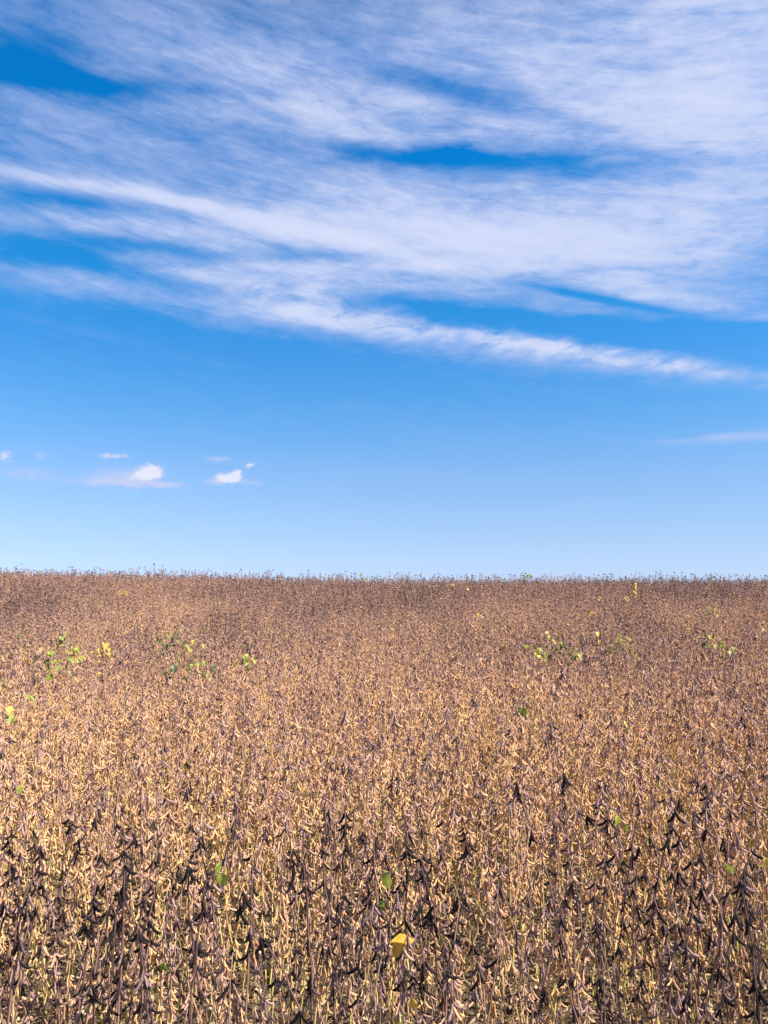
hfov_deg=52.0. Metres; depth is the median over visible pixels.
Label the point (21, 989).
soybean plant
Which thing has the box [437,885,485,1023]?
leafy soybean plant
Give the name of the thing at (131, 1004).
soybean plant
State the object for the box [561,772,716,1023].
soybean plant
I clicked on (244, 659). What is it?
leafy soybean plant
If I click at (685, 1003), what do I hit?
soybean plant
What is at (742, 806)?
soybean plant
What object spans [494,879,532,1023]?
soybean plant
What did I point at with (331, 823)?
soybean plant
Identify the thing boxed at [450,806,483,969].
soybean plant
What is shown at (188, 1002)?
soybean plant
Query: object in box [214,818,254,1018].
soybean plant
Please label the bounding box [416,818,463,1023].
soybean plant
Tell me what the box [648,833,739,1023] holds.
soybean plant
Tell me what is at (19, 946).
soybean plant
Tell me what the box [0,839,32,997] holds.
soybean plant
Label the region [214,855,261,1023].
soybean plant
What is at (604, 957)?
soybean plant
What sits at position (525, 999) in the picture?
soybean plant
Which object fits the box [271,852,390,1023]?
soybean plant
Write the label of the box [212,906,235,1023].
soybean plant
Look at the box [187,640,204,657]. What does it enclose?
leafy soybean plant
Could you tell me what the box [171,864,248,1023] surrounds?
soybean plant
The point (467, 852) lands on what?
soybean plant
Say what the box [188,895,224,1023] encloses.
soybean plant
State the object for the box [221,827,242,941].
soybean plant
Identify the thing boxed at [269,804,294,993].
soybean plant
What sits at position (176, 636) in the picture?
leafy soybean plant
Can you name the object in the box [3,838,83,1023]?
soybean plant
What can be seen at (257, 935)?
soybean plant
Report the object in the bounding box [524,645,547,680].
leafy soybean plant
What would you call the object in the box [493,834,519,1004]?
soybean plant
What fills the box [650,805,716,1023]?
soybean plant
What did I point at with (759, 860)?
soybean plant
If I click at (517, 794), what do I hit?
soybean plant
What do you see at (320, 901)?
soybean plant
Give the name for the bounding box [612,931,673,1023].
soybean plant
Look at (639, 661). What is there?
leafy soybean plant
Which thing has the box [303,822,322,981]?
soybean plant
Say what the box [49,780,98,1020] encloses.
soybean plant
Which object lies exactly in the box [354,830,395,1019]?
soybean plant
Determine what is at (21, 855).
soybean plant
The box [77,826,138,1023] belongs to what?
soybean plant
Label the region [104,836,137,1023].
soybean plant
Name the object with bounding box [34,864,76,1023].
soybean plant
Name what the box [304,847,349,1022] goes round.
soybean plant
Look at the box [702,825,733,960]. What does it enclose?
soybean plant
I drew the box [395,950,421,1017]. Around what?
soybean plant
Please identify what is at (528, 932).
soybean plant
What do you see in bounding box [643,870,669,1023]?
soybean plant
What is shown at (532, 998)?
soybean plant
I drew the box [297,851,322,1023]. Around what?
soybean plant
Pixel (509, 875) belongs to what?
soybean plant
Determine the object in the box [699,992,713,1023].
soybean plant
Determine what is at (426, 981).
soybean plant
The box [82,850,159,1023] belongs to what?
soybean plant
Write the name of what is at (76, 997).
soybean plant
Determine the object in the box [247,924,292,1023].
soybean plant
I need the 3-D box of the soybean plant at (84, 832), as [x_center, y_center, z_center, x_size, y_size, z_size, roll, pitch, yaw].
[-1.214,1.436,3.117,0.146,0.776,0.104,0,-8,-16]
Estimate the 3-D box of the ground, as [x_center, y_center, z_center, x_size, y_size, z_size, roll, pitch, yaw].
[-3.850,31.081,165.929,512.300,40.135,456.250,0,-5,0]
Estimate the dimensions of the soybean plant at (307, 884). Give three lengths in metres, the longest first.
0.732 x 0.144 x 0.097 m
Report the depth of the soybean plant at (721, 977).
1.88 m
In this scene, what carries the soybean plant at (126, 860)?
on the ground
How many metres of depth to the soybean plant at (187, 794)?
2.45 m
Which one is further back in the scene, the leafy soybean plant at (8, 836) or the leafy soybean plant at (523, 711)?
the leafy soybean plant at (523, 711)
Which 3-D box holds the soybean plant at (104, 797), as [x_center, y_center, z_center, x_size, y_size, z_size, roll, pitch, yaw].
[-0.797,1.341,2.562,0.304,0.845,0.160,5,-5,-21]
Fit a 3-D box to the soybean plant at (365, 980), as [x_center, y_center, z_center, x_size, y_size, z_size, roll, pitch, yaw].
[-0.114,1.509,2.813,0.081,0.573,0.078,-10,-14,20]
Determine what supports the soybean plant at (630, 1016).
on the ground
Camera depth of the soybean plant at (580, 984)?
2.15 m
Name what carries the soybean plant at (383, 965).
on the ground
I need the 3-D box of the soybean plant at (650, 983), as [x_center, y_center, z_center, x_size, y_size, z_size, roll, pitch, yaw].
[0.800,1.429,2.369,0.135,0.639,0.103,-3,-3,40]
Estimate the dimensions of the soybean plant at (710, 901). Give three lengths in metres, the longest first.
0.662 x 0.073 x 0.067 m
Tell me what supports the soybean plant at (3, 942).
on the ground
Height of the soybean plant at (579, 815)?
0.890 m
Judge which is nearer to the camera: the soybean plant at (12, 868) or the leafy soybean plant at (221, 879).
the leafy soybean plant at (221, 879)
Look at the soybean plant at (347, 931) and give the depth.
2.11 m
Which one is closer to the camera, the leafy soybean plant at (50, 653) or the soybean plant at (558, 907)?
the soybean plant at (558, 907)
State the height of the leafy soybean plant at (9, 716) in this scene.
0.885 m
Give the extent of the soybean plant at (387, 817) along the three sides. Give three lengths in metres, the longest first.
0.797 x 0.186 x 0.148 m
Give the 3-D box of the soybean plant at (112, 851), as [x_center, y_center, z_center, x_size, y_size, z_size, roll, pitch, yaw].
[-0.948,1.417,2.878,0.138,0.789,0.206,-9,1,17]
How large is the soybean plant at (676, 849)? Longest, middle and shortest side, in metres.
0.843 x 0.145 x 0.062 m
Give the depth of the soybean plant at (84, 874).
2.96 m
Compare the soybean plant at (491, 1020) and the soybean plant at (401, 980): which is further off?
the soybean plant at (491, 1020)
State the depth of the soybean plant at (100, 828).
3.02 m
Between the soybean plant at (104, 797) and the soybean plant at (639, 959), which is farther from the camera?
the soybean plant at (104, 797)
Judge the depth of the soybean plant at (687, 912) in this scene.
2.34 m
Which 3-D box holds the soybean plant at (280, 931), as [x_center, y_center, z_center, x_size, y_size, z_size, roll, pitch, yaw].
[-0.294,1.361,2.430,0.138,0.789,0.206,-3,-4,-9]
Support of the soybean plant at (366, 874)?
on the ground
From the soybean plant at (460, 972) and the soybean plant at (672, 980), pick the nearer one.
the soybean plant at (672, 980)
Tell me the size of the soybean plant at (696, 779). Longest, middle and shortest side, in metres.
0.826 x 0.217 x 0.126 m
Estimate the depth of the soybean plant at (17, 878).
2.18 m
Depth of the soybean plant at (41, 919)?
2.71 m
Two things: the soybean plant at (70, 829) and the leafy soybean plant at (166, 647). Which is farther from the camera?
the leafy soybean plant at (166, 647)
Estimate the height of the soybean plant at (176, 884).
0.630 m
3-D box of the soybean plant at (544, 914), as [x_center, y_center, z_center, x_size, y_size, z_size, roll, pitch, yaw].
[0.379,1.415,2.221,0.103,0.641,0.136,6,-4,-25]
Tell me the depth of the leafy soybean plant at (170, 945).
2.12 m
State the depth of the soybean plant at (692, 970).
1.89 m
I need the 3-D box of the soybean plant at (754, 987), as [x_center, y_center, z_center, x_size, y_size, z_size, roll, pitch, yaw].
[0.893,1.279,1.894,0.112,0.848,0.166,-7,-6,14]
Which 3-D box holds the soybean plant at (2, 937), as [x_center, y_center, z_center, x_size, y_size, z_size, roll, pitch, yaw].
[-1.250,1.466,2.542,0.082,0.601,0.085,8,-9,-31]
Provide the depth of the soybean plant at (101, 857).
2.23 m
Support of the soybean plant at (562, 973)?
on the ground
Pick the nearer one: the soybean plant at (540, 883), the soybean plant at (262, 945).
the soybean plant at (262, 945)
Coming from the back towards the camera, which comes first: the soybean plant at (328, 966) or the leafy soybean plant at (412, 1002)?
the soybean plant at (328, 966)
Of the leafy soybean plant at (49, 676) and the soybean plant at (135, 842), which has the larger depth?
the leafy soybean plant at (49, 676)
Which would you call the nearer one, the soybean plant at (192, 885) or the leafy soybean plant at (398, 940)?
the leafy soybean plant at (398, 940)
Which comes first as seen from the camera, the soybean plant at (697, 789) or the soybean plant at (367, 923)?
the soybean plant at (367, 923)
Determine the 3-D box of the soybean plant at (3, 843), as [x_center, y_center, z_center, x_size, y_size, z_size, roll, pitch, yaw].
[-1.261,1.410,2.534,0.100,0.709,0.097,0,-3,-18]
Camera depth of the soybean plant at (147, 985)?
1.75 m
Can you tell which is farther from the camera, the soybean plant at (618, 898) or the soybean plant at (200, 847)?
the soybean plant at (618, 898)
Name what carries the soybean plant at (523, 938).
on the ground
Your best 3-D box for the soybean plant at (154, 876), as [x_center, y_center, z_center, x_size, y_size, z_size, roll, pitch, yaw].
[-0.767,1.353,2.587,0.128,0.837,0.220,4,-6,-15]
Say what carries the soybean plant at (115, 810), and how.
on the ground
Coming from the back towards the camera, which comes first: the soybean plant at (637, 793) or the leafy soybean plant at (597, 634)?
the leafy soybean plant at (597, 634)
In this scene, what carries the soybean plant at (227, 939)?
on the ground
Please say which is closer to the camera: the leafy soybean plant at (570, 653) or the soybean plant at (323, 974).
the soybean plant at (323, 974)
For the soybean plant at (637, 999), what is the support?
on the ground
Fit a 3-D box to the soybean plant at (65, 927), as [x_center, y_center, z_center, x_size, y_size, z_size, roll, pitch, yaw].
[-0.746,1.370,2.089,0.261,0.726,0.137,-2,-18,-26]
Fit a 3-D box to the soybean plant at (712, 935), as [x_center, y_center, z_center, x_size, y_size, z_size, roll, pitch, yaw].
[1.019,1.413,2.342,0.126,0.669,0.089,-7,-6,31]
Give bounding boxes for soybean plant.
[0,747,64,982]
[0,836,7,849]
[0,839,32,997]
[0,842,14,1016]
[0,843,40,1001]
[0,860,7,997]
[0,866,54,1023]
[0,876,10,903]
[0,886,7,1023]
[0,901,11,950]
[0,938,12,1005]
[1,688,33,812]
[1,816,10,866]
[1,826,24,1023]
[1,843,74,1023]
[1,869,17,938]
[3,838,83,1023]
[5,866,48,1023]
[11,829,54,1023]
[12,793,48,974]
[13,872,39,1023]
[17,634,27,667]
[21,811,80,1022]
[22,647,41,686]
[22,817,82,1023]
[26,827,97,1023]
[29,880,68,1023]
[31,647,56,674]
[33,826,47,1003]
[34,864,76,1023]
[37,845,68,1023]
[43,895,153,1023]
[45,658,73,721]
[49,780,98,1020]
[49,827,99,1001]
[51,632,68,659]
[59,773,95,978]
[60,644,83,684]
[65,781,110,981]
[66,791,113,966]
[67,963,87,1023]
[69,866,117,1023]
[72,914,107,1023]
[75,801,132,1023]
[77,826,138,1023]
[79,797,146,949]
[80,828,126,991]
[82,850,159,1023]
[83,865,123,1023]
[88,642,108,713]
[89,806,117,1023]
[89,875,142,1023]
[93,796,116,958]
[94,655,109,703]
[94,831,160,1023]
[96,827,136,1018]
[99,791,187,1021]
[103,905,139,1023]
[104,643,113,675]
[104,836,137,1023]
[109,774,129,985]
[109,832,168,1023]
[119,807,169,967]
[120,916,139,1023]
[121,818,180,1023]
[124,749,228,1023]
[124,765,163,996]
[125,789,157,979]
[126,922,161,1023]
[129,931,169,1023]
[132,789,171,1011]
[133,800,173,1023]
[133,883,187,1023]
[134,933,181,1023]
[138,870,214,1023]
[140,869,164,1023]
[153,638,173,668]
[156,902,172,1023]
[157,923,205,1023]
[158,865,189,1023]
[161,894,198,1021]
[162,630,181,647]
[163,658,179,711]
[164,869,196,1022]
[168,821,231,1023]
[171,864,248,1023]
[174,779,208,1023]
[176,793,218,1015]
[177,845,213,1022]
[179,639,198,685]
[179,858,244,1023]
[182,918,227,1023]
[184,818,208,991]
[185,659,214,716]
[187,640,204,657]
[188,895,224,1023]
[194,836,240,1023]
[196,819,240,1023]
[196,874,217,1023]
[197,937,229,1023]
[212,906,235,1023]
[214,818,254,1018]
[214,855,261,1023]
[221,815,272,1022]
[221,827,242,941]
[223,787,274,1017]
[226,653,255,713]
[228,827,248,1007]
[235,888,362,1023]
[240,632,256,649]
[242,801,267,985]
[244,867,264,1023]
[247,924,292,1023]
[249,962,265,1023]
[250,762,297,1011]
[256,948,277,1023]
[259,827,309,1023]
[264,789,317,961]
[265,825,310,1022]
[267,819,304,1023]
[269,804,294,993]
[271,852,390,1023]
[275,829,299,996]
[284,848,332,1023]
[288,791,333,1023]
[288,835,326,999]
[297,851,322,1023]
[298,819,327,1021]
[301,835,338,1023]
[301,876,335,1023]
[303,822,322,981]
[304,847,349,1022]
[316,859,360,1023]
[318,826,350,1023]
[318,919,379,1023]
[321,803,353,1023]
[322,804,359,1009]
[322,810,340,1018]
[324,901,359,1023]
[335,853,369,1008]
[343,877,408,1023]
[346,820,371,1023]
[349,833,438,1021]
[352,776,402,994]
[352,845,382,1023]
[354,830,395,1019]
[357,832,401,1008]
[364,890,413,1023]
[369,835,429,1023]
[369,853,437,1023]
[370,729,437,983]
[371,934,414,1023]
[379,839,417,1014]
[379,889,412,1023]
[380,794,409,1010]
[382,911,419,1022]
[386,849,404,1023]
[388,928,419,1023]
[390,811,433,991]
[391,869,437,1022]
[392,818,446,1020]
[395,811,434,1023]
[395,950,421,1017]
[401,864,466,1014]
[406,974,431,1023]
[409,835,481,1023]
[413,809,454,1022]
[414,856,498,1023]
[414,864,443,1011]
[415,918,436,1023]
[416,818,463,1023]
[417,871,450,1023]
[418,752,457,980]
[423,892,469,1023]
[435,888,469,1023]
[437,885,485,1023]
[438,841,467,978]
[441,862,467,1009]
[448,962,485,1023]
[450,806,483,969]
[453,854,496,1021]
[458,826,478,1023]
[459,873,497,1020]
[469,774,527,1008]
[471,865,521,1021]
[480,844,525,1021]
[482,870,506,1023]
[484,892,550,1023]
[489,802,569,1020]
[492,698,526,871]
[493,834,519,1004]
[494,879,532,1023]
[499,944,543,1023]
[501,766,545,997]
[501,903,549,1023]
[502,774,523,1023]
[508,780,605,1023]
[510,802,531,992]
[511,781,547,971]
[518,902,552,1023]
[520,801,558,998]
[521,988,538,1023]
[522,820,587,1023]
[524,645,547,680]
[525,813,564,1023]
[529,866,574,1023]
[530,887,553,1023]
[534,822,572,1023]
[541,883,575,1023]
[543,631,555,652]
[544,775,575,959]
[544,867,596,1022]
[546,810,561,1004]
[547,642,563,680]
[556,881,608,1023]
[559,810,590,1023]
[560,647,581,683]
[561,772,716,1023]
[561,784,652,1023]
[562,787,607,1023]
[564,806,581,974]
[570,916,602,1023]
[574,809,627,1023]
[576,846,639,1023]
[580,994,595,1023]
[587,632,600,675]
[591,920,627,1023]
[592,808,621,1002]
[595,817,616,1015]
[597,781,651,990]
[597,836,630,965]
[602,802,648,1002]
[605,634,621,661]
[611,635,630,661]
[611,720,651,885]
[611,840,639,1013]
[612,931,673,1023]
[618,903,668,1023]
[620,785,651,1001]
[620,884,672,1023]
[626,796,687,1023]
[626,828,644,995]
[626,924,644,1023]
[629,654,653,742]
[629,786,718,1023]
[630,583,636,598]
[633,834,671,1009]
[640,865,686,1023]
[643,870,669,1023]
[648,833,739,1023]
[648,995,659,1023]
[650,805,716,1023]
[656,787,693,1023]
[658,798,713,1023]
[663,827,731,1023]
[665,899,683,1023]
[666,822,702,1015]
[679,873,709,1023]
[680,859,736,1023]
[682,816,736,994]
[683,816,697,994]
[685,953,718,1023]
[689,770,742,984]
[691,780,757,1014]
[691,783,732,1023]
[692,809,765,1023]
[696,635,719,653]
[696,872,742,1022]
[697,851,728,1010]
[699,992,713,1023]
[702,634,713,662]
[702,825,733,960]
[707,607,719,624]
[710,813,738,952]
[711,828,747,1023]
[711,896,767,1023]
[712,848,763,1023]
[713,935,752,1023]
[719,642,735,681]
[719,835,767,1006]
[719,940,737,1023]
[721,806,767,957]
[733,870,767,1023]
[733,875,752,1023]
[735,800,764,975]
[744,779,767,916]
[748,848,767,977]
[749,791,767,998]
[762,808,767,986]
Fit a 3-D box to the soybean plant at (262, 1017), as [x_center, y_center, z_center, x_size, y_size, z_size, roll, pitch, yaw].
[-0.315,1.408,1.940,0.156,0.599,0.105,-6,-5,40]
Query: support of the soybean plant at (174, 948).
on the ground
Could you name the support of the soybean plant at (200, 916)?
on the ground
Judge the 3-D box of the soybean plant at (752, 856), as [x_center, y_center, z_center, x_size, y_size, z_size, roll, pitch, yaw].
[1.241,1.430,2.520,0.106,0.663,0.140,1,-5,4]
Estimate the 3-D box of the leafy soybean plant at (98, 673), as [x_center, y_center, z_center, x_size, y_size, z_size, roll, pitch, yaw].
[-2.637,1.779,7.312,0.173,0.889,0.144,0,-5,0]
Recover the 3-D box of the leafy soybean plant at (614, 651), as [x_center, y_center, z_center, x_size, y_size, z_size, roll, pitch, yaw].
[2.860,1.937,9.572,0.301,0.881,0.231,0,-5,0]
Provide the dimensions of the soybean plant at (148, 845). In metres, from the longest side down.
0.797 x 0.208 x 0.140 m
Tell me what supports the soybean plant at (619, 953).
on the ground
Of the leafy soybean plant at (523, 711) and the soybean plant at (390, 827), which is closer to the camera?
the soybean plant at (390, 827)
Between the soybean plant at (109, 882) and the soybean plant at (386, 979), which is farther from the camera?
the soybean plant at (109, 882)
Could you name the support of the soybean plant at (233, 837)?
on the ground
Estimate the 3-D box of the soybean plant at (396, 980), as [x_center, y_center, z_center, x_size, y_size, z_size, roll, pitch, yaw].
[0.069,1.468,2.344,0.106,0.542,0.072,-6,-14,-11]
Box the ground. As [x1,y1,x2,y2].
[0,604,767,1023]
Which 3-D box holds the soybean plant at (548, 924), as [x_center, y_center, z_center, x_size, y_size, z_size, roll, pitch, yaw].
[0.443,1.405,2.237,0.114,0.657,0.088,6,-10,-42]
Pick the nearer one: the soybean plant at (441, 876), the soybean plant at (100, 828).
the soybean plant at (441, 876)
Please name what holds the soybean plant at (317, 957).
on the ground
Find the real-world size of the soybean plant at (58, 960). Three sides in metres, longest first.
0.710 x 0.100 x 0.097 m
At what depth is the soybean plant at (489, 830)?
2.90 m
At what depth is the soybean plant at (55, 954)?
2.15 m
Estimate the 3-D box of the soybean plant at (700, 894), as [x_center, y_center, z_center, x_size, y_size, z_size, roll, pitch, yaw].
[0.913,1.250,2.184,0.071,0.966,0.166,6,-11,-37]
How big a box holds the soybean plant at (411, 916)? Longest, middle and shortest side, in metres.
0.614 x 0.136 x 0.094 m
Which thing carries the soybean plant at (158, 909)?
on the ground
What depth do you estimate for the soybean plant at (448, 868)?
2.93 m
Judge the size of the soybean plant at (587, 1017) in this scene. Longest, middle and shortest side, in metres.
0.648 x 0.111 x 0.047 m
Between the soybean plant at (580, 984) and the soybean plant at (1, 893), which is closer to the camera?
the soybean plant at (580, 984)
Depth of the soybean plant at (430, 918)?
2.08 m
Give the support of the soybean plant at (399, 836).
on the ground
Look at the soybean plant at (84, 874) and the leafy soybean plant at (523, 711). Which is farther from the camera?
the leafy soybean plant at (523, 711)
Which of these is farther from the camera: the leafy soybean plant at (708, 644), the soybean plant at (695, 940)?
the leafy soybean plant at (708, 644)
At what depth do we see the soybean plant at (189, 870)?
1.96 m
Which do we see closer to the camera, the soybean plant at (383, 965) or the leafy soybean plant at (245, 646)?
the soybean plant at (383, 965)
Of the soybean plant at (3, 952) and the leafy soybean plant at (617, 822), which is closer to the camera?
the soybean plant at (3, 952)
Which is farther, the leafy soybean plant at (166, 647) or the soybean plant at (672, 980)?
the leafy soybean plant at (166, 647)
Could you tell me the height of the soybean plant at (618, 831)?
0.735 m
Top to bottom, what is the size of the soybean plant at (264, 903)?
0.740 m
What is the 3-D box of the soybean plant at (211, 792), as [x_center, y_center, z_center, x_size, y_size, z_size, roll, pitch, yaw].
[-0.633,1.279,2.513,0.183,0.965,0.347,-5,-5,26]
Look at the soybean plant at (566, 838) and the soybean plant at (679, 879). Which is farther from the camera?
the soybean plant at (566, 838)
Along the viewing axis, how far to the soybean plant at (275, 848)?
2.92 m
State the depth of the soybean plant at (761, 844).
2.71 m
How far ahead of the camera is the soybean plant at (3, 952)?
2.40 m
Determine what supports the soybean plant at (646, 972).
on the ground
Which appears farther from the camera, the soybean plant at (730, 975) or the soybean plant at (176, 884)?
the soybean plant at (176, 884)
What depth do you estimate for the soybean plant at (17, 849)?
2.71 m
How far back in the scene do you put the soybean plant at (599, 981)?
1.96 m
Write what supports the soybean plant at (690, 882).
on the ground
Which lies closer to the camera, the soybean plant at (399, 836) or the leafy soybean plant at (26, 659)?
the soybean plant at (399, 836)
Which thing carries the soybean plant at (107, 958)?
on the ground
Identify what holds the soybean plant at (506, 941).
on the ground
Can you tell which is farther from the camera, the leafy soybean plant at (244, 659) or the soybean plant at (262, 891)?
the leafy soybean plant at (244, 659)
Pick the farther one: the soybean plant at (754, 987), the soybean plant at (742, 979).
the soybean plant at (742, 979)
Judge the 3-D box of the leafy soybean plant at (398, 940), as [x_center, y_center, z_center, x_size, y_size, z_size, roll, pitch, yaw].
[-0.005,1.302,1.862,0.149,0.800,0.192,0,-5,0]
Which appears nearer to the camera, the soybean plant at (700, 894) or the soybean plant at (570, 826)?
the soybean plant at (700, 894)
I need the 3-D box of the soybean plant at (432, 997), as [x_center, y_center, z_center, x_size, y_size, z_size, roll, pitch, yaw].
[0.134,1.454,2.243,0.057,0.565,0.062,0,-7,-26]
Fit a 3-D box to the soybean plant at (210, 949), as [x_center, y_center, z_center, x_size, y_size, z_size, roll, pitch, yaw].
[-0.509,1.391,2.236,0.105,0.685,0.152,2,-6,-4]
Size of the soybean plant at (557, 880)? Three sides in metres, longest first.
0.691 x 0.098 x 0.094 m
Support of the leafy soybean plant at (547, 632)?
on the ground
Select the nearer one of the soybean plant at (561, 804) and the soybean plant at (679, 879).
the soybean plant at (679, 879)
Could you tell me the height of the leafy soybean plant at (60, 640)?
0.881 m
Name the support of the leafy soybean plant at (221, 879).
on the ground
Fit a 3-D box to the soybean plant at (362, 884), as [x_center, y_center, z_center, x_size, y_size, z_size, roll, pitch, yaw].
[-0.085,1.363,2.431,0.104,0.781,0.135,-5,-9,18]
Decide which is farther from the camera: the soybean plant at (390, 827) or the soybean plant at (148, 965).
the soybean plant at (390, 827)
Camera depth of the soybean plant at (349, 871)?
2.89 m
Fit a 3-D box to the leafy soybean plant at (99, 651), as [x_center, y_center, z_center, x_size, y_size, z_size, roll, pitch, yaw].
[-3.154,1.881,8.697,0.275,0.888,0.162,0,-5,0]
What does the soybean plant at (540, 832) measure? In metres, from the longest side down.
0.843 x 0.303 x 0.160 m
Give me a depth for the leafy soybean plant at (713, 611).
14.26 m
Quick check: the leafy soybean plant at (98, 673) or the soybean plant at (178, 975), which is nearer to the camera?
the soybean plant at (178, 975)
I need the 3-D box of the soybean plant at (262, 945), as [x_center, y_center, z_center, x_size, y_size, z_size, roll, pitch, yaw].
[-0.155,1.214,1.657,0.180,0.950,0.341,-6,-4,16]
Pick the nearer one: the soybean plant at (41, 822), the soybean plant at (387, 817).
the soybean plant at (41, 822)
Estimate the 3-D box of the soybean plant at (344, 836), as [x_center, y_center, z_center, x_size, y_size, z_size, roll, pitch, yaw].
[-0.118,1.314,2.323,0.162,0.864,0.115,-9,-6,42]
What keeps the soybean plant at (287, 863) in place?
on the ground
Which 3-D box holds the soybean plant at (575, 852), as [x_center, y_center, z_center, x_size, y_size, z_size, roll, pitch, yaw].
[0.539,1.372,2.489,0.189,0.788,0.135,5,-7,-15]
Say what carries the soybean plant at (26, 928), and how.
on the ground
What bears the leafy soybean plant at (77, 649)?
on the ground
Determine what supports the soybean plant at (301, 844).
on the ground
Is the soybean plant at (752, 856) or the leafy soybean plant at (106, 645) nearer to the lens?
the soybean plant at (752, 856)
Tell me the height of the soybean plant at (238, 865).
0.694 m
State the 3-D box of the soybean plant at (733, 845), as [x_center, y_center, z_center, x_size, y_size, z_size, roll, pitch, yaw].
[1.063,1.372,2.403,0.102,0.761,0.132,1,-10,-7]
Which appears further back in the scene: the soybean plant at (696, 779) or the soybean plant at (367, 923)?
the soybean plant at (696, 779)
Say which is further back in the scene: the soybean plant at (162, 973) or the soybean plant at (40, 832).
the soybean plant at (40, 832)
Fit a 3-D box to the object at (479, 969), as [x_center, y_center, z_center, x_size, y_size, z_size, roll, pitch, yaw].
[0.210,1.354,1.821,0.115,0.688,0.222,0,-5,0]
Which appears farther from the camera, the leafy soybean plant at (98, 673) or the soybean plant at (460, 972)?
the leafy soybean plant at (98, 673)
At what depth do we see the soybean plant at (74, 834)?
3.03 m
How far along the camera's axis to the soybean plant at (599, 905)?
2.89 m
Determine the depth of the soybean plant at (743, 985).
2.14 m
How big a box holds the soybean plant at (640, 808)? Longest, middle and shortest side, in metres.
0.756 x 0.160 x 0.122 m
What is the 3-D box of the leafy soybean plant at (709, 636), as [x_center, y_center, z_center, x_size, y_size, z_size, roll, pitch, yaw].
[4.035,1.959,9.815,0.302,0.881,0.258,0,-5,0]
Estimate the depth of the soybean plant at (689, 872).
2.92 m
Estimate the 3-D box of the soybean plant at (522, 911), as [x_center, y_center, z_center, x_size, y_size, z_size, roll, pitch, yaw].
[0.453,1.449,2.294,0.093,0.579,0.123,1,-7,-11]
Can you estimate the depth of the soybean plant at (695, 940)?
2.66 m
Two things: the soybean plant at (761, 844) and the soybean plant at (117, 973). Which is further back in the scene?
the soybean plant at (761, 844)
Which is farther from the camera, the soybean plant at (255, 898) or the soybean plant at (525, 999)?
the soybean plant at (255, 898)
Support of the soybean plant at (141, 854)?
on the ground
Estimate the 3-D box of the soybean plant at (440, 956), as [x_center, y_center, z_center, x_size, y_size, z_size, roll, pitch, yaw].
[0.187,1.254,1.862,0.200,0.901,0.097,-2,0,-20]
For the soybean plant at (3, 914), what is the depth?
2.16 m
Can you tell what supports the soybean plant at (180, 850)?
on the ground
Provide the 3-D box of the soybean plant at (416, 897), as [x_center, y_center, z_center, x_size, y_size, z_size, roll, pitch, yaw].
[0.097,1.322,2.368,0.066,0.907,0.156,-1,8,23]
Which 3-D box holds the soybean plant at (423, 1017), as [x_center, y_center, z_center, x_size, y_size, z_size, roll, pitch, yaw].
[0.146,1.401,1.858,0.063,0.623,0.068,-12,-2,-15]
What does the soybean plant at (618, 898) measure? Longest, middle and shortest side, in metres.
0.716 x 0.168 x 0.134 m
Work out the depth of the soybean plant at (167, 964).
2.04 m
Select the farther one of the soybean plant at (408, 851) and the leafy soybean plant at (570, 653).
the leafy soybean plant at (570, 653)
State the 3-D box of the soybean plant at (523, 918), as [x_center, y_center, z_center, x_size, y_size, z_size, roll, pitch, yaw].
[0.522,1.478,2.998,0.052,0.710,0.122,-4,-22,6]
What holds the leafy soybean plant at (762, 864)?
on the ground
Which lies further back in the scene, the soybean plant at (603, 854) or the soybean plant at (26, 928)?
the soybean plant at (603, 854)
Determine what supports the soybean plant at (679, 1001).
on the ground
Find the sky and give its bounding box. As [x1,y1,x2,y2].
[0,0,767,585]
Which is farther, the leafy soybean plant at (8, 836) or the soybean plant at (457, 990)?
the leafy soybean plant at (8, 836)
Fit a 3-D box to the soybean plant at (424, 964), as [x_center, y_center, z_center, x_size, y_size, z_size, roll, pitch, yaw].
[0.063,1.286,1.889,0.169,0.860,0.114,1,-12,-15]
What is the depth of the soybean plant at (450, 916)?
2.61 m
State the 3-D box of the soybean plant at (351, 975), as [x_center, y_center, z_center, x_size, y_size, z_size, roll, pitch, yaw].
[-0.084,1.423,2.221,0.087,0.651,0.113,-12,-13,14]
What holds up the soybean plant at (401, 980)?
on the ground
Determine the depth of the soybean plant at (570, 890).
1.94 m
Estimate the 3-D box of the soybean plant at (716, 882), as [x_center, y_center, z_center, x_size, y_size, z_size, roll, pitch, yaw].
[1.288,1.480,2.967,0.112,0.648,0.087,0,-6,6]
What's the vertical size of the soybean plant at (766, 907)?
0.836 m
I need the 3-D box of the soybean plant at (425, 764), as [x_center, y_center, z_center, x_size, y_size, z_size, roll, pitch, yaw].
[0.105,1.343,3.040,0.177,0.937,0.337,-6,-6,32]
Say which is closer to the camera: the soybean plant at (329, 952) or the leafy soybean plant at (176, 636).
the soybean plant at (329, 952)
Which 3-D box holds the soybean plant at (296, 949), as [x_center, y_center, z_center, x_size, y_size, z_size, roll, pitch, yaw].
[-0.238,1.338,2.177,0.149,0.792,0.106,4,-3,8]
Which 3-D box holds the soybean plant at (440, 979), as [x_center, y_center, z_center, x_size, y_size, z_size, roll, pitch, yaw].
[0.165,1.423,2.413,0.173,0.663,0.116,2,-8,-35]
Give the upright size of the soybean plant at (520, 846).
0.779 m
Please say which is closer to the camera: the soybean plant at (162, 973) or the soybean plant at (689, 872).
the soybean plant at (162, 973)
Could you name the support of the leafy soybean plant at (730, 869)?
on the ground
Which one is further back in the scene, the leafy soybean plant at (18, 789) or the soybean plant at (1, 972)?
the leafy soybean plant at (18, 789)
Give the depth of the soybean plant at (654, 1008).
1.80 m

